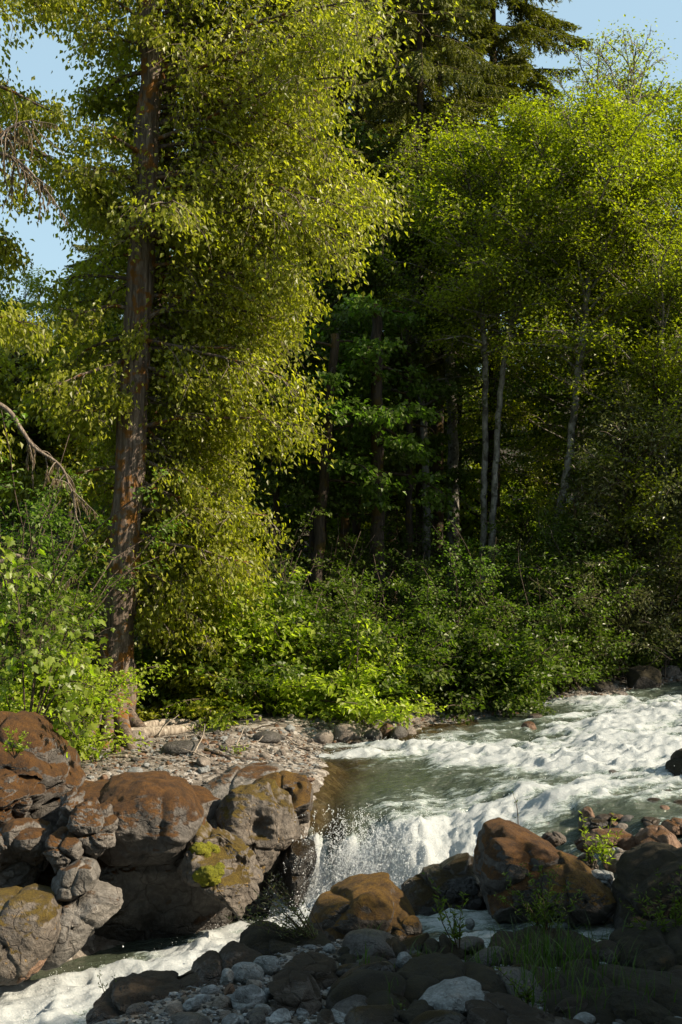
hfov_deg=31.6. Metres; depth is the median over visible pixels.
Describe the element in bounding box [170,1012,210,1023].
river stone
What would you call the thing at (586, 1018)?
river stone
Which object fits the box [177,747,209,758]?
stick
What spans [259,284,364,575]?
forest tree
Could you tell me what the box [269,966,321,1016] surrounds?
boulder
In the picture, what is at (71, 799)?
pillar rock
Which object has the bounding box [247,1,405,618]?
fir tree
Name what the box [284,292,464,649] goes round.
maple tree
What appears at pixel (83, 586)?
shrub
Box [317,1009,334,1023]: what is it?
river stone
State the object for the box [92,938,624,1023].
grit
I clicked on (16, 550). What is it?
shrub
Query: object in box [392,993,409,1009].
bank rock
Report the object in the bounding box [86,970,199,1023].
bedrock shelf
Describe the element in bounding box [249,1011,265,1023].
river stone
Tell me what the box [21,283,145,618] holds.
forest tree
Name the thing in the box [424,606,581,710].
shrub
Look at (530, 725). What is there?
river rock
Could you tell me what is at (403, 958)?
river stone
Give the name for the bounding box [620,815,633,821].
river stone
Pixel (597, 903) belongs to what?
boulder
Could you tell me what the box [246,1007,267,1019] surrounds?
river stone
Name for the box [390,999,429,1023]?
bedrock shelf
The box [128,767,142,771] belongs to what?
river stone
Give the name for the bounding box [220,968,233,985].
river stone
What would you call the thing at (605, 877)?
boulder
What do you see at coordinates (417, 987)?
bank rock
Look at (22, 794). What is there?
pitted rock
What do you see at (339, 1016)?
river stone
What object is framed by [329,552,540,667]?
shrub
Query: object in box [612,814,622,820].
river stone
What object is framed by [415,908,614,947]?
stream water
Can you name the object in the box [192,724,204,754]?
stick
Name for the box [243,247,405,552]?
forest tree
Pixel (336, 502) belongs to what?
maple tree
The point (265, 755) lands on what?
river stone
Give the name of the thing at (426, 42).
fir tree
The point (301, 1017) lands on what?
river stone
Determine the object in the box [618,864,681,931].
leafy plant
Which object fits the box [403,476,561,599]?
shrub
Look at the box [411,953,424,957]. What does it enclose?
bank rock
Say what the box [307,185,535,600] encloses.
alder tree
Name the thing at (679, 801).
river rock
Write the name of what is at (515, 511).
forest tree
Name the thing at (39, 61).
sky
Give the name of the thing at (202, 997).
river stone
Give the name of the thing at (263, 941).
bedrock shelf
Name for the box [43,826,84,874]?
squat rock
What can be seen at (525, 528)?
shrub
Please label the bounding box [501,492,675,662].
shrub
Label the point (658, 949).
bedrock shelf
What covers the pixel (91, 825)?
lumpy rock
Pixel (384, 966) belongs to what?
bank rock
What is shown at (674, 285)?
forest tree
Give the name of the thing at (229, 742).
river stone
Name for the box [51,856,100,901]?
round boulder
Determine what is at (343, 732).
bank rock
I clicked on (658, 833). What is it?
boulder
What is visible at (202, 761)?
river stone
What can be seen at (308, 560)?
shrub
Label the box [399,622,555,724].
shrub
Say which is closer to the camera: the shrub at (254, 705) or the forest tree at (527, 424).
the shrub at (254, 705)
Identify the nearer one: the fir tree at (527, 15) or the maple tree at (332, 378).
the maple tree at (332, 378)
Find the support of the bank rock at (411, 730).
on the ground at (94, 943)
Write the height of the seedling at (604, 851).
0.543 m
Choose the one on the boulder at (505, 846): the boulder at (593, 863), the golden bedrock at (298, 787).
the boulder at (593, 863)
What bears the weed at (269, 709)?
on the ground at (94, 943)
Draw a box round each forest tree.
[0,264,82,569]
[0,291,52,581]
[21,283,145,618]
[55,289,122,541]
[145,281,295,574]
[170,104,462,598]
[211,200,297,563]
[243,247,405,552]
[243,376,308,575]
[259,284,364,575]
[296,297,480,554]
[383,121,586,600]
[401,314,509,507]
[444,292,554,527]
[446,335,530,481]
[462,247,646,589]
[473,72,681,560]
[479,251,570,498]
[509,305,641,541]
[598,106,681,553]
[610,116,681,541]
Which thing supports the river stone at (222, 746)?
on the ground at (94, 943)
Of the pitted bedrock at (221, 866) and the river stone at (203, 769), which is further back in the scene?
the river stone at (203, 769)
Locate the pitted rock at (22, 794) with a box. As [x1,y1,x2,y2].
[0,769,46,823]
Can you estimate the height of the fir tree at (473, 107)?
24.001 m
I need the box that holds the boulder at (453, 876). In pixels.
[401,852,486,915]
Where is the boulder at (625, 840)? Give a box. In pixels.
[590,828,636,850]
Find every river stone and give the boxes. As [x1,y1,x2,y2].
[100,774,107,778]
[112,746,123,752]
[125,1002,149,1014]
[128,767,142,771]
[130,757,138,761]
[165,1003,183,1015]
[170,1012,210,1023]
[182,998,200,1011]
[193,994,210,1002]
[196,757,210,766]
[197,767,209,772]
[199,739,208,745]
[200,984,219,994]
[205,980,217,985]
[211,995,231,1008]
[218,744,228,751]
[219,1010,229,1018]
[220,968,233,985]
[222,1013,239,1023]
[224,739,234,744]
[224,983,234,994]
[230,984,268,1009]
[231,962,263,984]
[238,1015,244,1023]
[240,1008,247,1013]
[243,753,251,757]
[246,979,261,988]
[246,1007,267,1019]
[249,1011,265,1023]
[253,955,280,975]
[254,1004,271,1013]
[259,752,270,758]
[263,988,272,997]
[271,1008,290,1023]
[279,750,286,755]
[286,724,294,731]
[296,1008,309,1016]
[297,1015,304,1020]
[307,777,314,782]
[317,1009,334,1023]
[323,943,335,953]
[331,1008,345,1021]
[395,952,411,968]
[465,918,474,929]
[542,831,566,846]
[573,1012,595,1023]
[581,806,594,817]
[594,814,611,821]
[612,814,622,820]
[613,691,627,694]
[615,823,627,829]
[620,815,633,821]
[660,805,669,809]
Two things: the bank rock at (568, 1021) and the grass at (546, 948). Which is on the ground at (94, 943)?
the grass at (546, 948)
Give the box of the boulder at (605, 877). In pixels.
[591,869,614,888]
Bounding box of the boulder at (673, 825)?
[661,817,681,834]
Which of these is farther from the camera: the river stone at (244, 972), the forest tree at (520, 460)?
the forest tree at (520, 460)
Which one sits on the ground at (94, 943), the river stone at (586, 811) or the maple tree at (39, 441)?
the maple tree at (39, 441)
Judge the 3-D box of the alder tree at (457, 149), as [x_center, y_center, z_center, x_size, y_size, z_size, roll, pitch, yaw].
[2.787,-2.498,24.442,5.028,11.193,4.999,0,0,0]
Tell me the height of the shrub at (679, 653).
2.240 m
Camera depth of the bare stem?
10.50 m
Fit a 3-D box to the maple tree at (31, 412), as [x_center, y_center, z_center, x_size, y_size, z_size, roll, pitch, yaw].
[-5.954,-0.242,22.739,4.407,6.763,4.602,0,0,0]
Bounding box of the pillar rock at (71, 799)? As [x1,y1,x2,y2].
[57,787,85,828]
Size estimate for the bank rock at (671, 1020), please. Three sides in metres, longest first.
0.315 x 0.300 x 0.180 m
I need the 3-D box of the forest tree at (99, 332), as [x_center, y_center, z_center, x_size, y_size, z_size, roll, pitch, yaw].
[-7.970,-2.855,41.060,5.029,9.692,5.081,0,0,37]
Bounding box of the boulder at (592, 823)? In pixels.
[578,817,608,828]
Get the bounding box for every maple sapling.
[0,535,51,704]
[0,571,115,759]
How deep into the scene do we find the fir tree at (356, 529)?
28.20 m
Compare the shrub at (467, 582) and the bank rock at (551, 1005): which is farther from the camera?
the shrub at (467, 582)
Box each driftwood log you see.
[80,755,127,760]
[131,714,261,736]
[143,719,189,726]
[204,748,261,760]
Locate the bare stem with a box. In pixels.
[305,902,328,939]
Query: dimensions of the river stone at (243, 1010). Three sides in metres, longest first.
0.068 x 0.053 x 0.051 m
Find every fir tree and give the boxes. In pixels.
[64,162,126,346]
[230,17,340,588]
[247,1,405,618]
[311,0,416,575]
[326,2,501,614]
[341,0,514,613]
[360,0,558,615]
[423,0,596,588]
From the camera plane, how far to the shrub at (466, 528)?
32.98 m
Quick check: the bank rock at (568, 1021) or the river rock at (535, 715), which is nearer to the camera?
the bank rock at (568, 1021)
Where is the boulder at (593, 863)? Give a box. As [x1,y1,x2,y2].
[576,853,598,869]
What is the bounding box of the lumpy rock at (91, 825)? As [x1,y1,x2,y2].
[65,797,118,858]
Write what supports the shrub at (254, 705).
on the ground at (94, 943)
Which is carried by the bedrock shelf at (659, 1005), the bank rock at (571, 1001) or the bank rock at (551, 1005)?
the bank rock at (551, 1005)
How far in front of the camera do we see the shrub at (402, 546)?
25.02 m
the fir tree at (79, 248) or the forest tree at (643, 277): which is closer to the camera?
the forest tree at (643, 277)
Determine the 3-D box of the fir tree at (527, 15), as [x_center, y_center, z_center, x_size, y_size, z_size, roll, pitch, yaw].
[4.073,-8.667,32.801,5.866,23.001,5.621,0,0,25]
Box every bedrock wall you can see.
[28,780,220,831]
[36,828,236,942]
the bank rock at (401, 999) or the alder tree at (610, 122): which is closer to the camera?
the bank rock at (401, 999)
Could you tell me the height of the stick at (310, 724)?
0.052 m
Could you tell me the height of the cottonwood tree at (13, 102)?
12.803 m
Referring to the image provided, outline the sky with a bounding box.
[0,0,681,369]
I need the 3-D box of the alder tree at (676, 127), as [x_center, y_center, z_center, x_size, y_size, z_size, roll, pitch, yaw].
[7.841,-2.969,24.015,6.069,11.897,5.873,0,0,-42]
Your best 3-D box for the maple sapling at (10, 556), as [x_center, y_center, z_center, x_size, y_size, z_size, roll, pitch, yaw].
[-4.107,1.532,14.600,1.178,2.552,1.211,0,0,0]
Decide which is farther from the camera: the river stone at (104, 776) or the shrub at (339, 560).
the shrub at (339, 560)
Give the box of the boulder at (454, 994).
[419,976,484,1017]
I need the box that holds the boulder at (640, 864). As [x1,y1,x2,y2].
[612,841,681,928]
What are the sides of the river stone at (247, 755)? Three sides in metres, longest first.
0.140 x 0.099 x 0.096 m
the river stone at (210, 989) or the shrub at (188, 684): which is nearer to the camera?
the river stone at (210, 989)
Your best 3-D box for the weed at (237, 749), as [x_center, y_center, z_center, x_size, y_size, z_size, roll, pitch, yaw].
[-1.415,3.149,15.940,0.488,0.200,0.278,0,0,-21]
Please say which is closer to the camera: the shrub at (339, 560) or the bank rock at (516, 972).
the bank rock at (516, 972)
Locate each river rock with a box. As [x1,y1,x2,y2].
[521,721,536,729]
[527,713,542,718]
[647,798,660,802]
[672,799,681,804]
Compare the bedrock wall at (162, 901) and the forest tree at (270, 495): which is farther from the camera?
the forest tree at (270, 495)
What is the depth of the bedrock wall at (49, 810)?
13.80 m
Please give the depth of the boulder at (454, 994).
8.27 m
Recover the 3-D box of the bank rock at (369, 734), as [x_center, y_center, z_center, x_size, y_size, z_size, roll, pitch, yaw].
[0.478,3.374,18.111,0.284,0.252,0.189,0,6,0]
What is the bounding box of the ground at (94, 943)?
[0,373,681,1023]
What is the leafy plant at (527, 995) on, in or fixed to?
on the ground at (94, 943)
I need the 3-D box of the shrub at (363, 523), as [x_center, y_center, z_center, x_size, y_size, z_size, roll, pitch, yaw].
[0.251,-0.541,34.967,10.294,6.462,10.315,0,0,0]
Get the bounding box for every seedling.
[421,868,468,948]
[512,791,518,824]
[579,811,598,868]
[593,813,622,870]
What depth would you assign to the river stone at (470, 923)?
10.97 m
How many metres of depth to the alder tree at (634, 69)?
25.81 m
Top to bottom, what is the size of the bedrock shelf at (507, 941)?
0.559 m
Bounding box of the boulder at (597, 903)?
[541,851,616,925]
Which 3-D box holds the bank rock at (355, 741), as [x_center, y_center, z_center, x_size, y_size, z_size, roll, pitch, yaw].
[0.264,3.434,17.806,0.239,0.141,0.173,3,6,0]
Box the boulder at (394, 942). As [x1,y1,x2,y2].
[338,934,406,964]
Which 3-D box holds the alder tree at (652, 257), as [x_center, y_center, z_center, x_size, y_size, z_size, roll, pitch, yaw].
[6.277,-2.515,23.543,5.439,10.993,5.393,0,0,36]
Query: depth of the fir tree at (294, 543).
36.86 m
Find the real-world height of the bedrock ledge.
0.996 m
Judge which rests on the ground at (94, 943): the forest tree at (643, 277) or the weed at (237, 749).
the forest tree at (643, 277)
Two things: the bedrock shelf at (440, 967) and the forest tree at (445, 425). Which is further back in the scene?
the forest tree at (445, 425)
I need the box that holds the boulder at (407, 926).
[392,910,421,941]
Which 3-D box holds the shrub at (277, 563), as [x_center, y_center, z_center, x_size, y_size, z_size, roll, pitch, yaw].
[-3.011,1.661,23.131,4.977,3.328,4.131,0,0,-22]
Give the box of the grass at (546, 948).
[353,906,676,1021]
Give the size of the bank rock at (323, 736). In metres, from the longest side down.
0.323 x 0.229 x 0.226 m
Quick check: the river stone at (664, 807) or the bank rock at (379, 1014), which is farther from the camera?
the river stone at (664, 807)
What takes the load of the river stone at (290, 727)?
on the ground at (94, 943)
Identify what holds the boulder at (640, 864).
on the ground at (94, 943)
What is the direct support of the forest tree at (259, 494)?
on the ground at (94, 943)
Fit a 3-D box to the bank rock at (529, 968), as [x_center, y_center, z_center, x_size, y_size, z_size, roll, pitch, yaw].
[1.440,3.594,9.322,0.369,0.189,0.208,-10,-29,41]
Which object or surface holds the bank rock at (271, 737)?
on the ground at (94, 943)
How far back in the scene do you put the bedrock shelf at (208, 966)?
9.60 m
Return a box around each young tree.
[552,368,681,644]
[577,318,681,668]
[619,391,681,642]
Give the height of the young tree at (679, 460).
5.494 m
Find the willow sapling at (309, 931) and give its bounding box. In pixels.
[225,872,317,942]
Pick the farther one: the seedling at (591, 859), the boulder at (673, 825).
the boulder at (673, 825)
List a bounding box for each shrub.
[0,410,191,683]
[0,484,108,655]
[0,529,168,705]
[0,569,187,710]
[0,627,111,726]
[1,476,171,669]
[2,645,157,761]
[33,562,174,697]
[80,641,206,717]
[85,542,296,655]
[134,629,295,726]
[141,566,329,695]
[158,608,392,730]
[183,560,458,714]
[221,507,409,645]
[223,517,432,645]
[237,397,542,599]
[262,563,501,695]
[267,614,448,728]
[304,425,573,598]
[317,607,475,720]
[323,503,536,645]
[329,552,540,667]
[375,516,596,639]
[389,541,649,665]
[399,445,674,627]
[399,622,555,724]
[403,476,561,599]
[415,474,632,645]
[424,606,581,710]
[487,557,681,681]
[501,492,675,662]
[506,595,630,691]
[531,494,681,677]
[596,620,681,678]
[616,572,681,668]
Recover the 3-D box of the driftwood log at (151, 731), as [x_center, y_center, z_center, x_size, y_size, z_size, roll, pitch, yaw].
[-2.279,3.175,17.989,2.264,0.191,0.608,0,0,-38]
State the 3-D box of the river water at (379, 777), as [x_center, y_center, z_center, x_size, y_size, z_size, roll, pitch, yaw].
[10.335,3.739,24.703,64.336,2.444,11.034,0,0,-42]
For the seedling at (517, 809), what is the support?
on the boulder at (505, 846)
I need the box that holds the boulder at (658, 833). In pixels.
[634,825,681,847]
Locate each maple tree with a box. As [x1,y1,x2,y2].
[0,321,114,553]
[0,344,168,593]
[211,324,366,586]
[238,324,412,607]
[255,320,415,617]
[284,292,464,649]
[356,317,478,635]
[547,273,681,642]
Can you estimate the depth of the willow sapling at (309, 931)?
10.24 m
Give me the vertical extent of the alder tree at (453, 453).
12.043 m
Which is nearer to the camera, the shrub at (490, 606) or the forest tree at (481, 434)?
the shrub at (490, 606)
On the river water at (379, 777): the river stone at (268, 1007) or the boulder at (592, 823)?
the boulder at (592, 823)
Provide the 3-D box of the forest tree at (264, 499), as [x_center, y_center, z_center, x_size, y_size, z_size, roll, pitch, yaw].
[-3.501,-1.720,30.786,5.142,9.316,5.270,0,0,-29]
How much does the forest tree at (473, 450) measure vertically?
13.239 m
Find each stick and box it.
[158,715,178,736]
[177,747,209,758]
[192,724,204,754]
[230,736,262,745]
[230,745,252,749]
[252,720,283,731]
[293,721,334,726]
[301,746,328,753]
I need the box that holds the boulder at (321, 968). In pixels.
[284,951,338,989]
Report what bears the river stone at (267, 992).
on the ground at (94, 943)
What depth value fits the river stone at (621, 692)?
20.78 m
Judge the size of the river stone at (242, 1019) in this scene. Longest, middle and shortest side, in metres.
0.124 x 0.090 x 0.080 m
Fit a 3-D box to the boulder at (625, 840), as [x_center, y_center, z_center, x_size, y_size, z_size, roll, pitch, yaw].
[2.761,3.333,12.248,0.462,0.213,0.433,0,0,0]
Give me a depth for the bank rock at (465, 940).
10.11 m
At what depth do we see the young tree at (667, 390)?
22.63 m
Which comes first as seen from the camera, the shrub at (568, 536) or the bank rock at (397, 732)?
the bank rock at (397, 732)
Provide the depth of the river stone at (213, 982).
8.86 m
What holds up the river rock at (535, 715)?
in the river water at (379, 777)
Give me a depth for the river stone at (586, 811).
13.36 m
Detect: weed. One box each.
[81,746,120,761]
[183,715,222,736]
[221,742,248,754]
[267,702,275,715]
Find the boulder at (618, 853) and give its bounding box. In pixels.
[606,849,625,872]
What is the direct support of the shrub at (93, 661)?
on the ground at (94, 943)
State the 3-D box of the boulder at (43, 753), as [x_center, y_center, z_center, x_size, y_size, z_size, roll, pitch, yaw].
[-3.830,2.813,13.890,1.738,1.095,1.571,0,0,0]
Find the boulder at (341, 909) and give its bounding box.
[306,872,414,941]
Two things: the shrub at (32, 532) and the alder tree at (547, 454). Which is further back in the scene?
the alder tree at (547, 454)
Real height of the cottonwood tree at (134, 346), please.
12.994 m
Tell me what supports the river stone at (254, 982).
on the ground at (94, 943)
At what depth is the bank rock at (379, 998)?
8.41 m
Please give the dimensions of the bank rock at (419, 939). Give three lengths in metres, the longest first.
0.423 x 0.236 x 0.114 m
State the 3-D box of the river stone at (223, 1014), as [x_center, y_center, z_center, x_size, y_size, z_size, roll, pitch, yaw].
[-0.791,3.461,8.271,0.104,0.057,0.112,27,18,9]
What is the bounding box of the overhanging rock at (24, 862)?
[0,817,53,887]
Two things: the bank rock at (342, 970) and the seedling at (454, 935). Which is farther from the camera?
the seedling at (454, 935)
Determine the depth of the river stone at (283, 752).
16.60 m
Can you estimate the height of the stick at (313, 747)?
0.096 m
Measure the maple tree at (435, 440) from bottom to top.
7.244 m
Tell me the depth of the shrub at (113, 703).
15.74 m
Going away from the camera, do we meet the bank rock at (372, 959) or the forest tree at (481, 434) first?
the bank rock at (372, 959)
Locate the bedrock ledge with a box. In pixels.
[77,771,206,866]
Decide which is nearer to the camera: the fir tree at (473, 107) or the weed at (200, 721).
the weed at (200, 721)
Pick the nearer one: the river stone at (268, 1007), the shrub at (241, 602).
the river stone at (268, 1007)
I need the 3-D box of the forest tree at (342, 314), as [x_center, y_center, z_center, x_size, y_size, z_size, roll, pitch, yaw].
[-0.548,-2.964,27.159,6.646,12.040,6.811,0,0,8]
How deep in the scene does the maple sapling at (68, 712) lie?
14.16 m
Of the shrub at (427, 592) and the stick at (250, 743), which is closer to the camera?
the stick at (250, 743)
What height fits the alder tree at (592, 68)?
14.061 m
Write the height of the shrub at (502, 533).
4.297 m
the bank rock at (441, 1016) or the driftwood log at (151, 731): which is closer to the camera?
the bank rock at (441, 1016)
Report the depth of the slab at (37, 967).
11.47 m
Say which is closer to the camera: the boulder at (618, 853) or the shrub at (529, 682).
the boulder at (618, 853)
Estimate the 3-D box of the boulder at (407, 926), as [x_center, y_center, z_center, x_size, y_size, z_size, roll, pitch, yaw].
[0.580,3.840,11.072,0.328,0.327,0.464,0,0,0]
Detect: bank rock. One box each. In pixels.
[132,730,148,740]
[161,740,204,755]
[252,731,280,743]
[315,730,333,743]
[326,961,394,996]
[326,969,406,1009]
[333,994,366,1014]
[334,723,361,741]
[335,963,362,977]
[342,928,395,958]
[345,1004,398,1023]
[351,740,365,743]
[360,956,398,972]
[363,728,381,740]
[367,991,400,1009]
[380,723,392,737]
[390,726,406,739]
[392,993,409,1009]
[401,933,429,951]
[403,975,439,1003]
[406,726,416,734]
[409,1009,467,1023]
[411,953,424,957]
[454,936,484,954]
[468,946,505,966]
[498,967,545,1000]
[510,963,544,974]
[544,989,583,1017]
[553,1019,584,1023]
[555,994,587,1012]
[589,940,620,963]
[593,680,614,691]
[625,1019,641,1023]
[626,665,661,688]
[661,665,679,677]
[661,1016,681,1023]
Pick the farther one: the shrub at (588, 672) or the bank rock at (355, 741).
the shrub at (588, 672)
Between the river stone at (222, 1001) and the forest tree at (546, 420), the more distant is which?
the forest tree at (546, 420)
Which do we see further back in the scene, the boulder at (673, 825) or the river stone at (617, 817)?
the river stone at (617, 817)
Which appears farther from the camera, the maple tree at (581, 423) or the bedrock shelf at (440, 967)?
the maple tree at (581, 423)
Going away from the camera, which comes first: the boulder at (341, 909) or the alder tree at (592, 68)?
the boulder at (341, 909)
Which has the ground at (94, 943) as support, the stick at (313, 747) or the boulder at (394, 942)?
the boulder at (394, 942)
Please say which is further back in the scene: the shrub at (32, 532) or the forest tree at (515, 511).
the forest tree at (515, 511)
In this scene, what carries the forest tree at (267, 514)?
on the ground at (94, 943)
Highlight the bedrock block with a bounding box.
[209,778,300,890]
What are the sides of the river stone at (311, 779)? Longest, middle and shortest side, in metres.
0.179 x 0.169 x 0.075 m
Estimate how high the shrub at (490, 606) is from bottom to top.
2.580 m
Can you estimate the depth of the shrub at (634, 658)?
22.18 m
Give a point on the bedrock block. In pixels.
(258, 818)
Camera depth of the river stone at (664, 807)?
13.27 m
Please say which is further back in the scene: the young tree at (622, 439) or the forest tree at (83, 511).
the forest tree at (83, 511)
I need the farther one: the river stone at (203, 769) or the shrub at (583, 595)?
the shrub at (583, 595)
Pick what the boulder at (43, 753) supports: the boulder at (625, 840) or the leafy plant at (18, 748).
the leafy plant at (18, 748)
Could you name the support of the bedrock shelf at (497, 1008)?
on the ground at (94, 943)
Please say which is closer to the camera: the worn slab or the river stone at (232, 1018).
the river stone at (232, 1018)
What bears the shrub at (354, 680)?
on the ground at (94, 943)
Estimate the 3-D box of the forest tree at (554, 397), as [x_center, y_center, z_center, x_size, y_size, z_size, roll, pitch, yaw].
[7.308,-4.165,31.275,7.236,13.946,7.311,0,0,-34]
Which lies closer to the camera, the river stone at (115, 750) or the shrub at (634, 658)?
the river stone at (115, 750)
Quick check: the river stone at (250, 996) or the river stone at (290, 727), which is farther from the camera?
the river stone at (290, 727)
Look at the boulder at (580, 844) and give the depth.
11.91 m
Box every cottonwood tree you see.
[0,0,139,629]
[6,0,475,748]
[71,0,332,679]
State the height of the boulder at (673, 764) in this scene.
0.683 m
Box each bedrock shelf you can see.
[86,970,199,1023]
[183,941,262,987]
[239,921,330,955]
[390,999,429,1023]
[396,952,507,993]
[422,934,472,961]
[465,992,555,1023]
[488,926,596,968]
[559,964,681,1023]
[609,919,681,970]
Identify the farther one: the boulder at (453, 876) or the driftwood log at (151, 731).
the driftwood log at (151, 731)
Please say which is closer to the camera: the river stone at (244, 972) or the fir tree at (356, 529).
the river stone at (244, 972)
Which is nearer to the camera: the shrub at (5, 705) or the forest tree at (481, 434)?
the shrub at (5, 705)
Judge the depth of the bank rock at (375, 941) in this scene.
9.64 m
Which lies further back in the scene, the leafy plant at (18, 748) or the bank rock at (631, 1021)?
the leafy plant at (18, 748)
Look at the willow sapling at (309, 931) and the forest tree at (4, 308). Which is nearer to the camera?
the willow sapling at (309, 931)
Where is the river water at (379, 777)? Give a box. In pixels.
[0,681,681,1023]
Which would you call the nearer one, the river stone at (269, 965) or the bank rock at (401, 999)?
the bank rock at (401, 999)
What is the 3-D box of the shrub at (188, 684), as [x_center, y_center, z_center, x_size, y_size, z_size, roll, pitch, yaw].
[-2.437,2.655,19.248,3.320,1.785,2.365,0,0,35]
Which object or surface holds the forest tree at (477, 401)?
on the ground at (94, 943)
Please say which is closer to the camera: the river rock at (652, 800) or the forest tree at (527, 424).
the river rock at (652, 800)
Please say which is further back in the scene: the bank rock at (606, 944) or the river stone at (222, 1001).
the bank rock at (606, 944)
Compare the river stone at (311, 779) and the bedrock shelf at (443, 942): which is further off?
the river stone at (311, 779)
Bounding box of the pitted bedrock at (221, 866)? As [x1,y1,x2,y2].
[176,821,262,919]
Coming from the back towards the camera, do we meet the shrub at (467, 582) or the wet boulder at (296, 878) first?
the shrub at (467, 582)
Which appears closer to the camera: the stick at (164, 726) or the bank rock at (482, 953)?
the bank rock at (482, 953)
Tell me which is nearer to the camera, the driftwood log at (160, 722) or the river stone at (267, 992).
the river stone at (267, 992)
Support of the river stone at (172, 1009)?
on the ground at (94, 943)
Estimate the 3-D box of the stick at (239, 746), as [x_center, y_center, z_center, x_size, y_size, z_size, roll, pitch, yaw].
[-1.340,3.180,16.273,0.311,0.069,0.028,0,0,2]
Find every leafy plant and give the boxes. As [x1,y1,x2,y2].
[1,726,31,758]
[494,859,584,931]
[494,967,547,1003]
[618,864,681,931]
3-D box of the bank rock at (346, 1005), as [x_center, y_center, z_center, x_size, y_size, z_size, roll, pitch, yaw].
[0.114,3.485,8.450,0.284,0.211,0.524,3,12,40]
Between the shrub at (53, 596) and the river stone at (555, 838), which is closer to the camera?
the river stone at (555, 838)
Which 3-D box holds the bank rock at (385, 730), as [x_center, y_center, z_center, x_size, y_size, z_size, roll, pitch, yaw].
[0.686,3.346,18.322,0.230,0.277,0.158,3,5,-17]
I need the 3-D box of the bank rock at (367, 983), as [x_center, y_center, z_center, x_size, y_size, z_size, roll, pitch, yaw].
[0.196,3.487,8.663,0.722,0.384,0.452,3,-19,-46]
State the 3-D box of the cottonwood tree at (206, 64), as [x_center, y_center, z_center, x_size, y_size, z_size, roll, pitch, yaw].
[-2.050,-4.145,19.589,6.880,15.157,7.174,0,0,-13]
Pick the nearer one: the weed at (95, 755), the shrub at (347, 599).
the weed at (95, 755)
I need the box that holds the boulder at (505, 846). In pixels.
[472,817,592,923]
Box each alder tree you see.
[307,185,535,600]
[359,95,600,604]
[369,134,529,620]
[389,65,678,600]
[422,66,681,649]
[451,106,680,523]
[498,19,678,556]
[509,103,681,656]
[517,14,681,574]
[576,72,681,600]
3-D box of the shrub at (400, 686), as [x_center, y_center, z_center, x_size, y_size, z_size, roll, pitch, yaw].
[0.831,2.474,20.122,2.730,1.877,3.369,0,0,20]
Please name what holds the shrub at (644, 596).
on the ground at (94, 943)
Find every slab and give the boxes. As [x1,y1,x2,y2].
[0,883,63,985]
[16,958,46,983]
[41,880,123,970]
[203,762,284,799]
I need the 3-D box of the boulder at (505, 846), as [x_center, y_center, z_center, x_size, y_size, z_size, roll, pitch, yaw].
[1.881,3.509,11.459,1.234,1.133,1.266,0,0,0]
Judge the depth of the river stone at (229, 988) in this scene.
8.68 m
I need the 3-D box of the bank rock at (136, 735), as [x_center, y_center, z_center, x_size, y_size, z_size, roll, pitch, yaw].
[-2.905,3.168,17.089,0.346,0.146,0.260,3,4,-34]
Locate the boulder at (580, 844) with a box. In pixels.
[574,832,604,853]
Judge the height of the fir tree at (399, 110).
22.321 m
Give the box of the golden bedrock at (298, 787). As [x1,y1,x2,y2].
[253,770,312,823]
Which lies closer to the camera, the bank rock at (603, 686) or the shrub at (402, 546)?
the bank rock at (603, 686)
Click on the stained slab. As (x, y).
(30, 926)
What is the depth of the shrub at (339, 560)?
23.79 m
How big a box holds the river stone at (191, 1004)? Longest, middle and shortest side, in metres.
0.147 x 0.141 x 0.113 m
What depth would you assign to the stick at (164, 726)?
17.41 m
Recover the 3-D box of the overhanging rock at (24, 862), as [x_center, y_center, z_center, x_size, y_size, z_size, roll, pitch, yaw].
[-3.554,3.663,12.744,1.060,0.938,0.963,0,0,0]
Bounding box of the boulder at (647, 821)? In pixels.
[641,816,660,826]
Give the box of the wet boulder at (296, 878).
[276,838,316,910]
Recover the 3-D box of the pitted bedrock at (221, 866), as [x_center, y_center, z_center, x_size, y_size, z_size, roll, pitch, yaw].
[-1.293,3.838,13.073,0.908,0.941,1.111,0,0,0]
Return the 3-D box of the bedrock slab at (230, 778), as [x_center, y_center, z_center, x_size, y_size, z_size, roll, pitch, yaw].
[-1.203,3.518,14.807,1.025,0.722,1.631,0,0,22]
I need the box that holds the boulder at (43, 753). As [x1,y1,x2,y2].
[0,711,85,803]
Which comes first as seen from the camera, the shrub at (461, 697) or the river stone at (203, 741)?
the river stone at (203, 741)
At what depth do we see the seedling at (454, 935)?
9.99 m
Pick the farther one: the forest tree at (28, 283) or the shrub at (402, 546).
the forest tree at (28, 283)
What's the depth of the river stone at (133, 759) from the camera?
15.55 m
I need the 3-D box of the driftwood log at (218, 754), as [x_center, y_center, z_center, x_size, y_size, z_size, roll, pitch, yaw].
[-1.477,3.208,15.868,0.825,0.152,0.297,0,0,12]
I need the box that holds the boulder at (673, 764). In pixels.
[665,748,681,775]
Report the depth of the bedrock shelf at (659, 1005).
8.45 m
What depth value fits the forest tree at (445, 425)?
34.27 m
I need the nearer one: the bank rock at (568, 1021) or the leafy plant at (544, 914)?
the bank rock at (568, 1021)
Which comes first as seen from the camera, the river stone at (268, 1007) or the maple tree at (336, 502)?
the river stone at (268, 1007)
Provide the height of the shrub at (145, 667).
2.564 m
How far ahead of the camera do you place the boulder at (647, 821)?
12.74 m

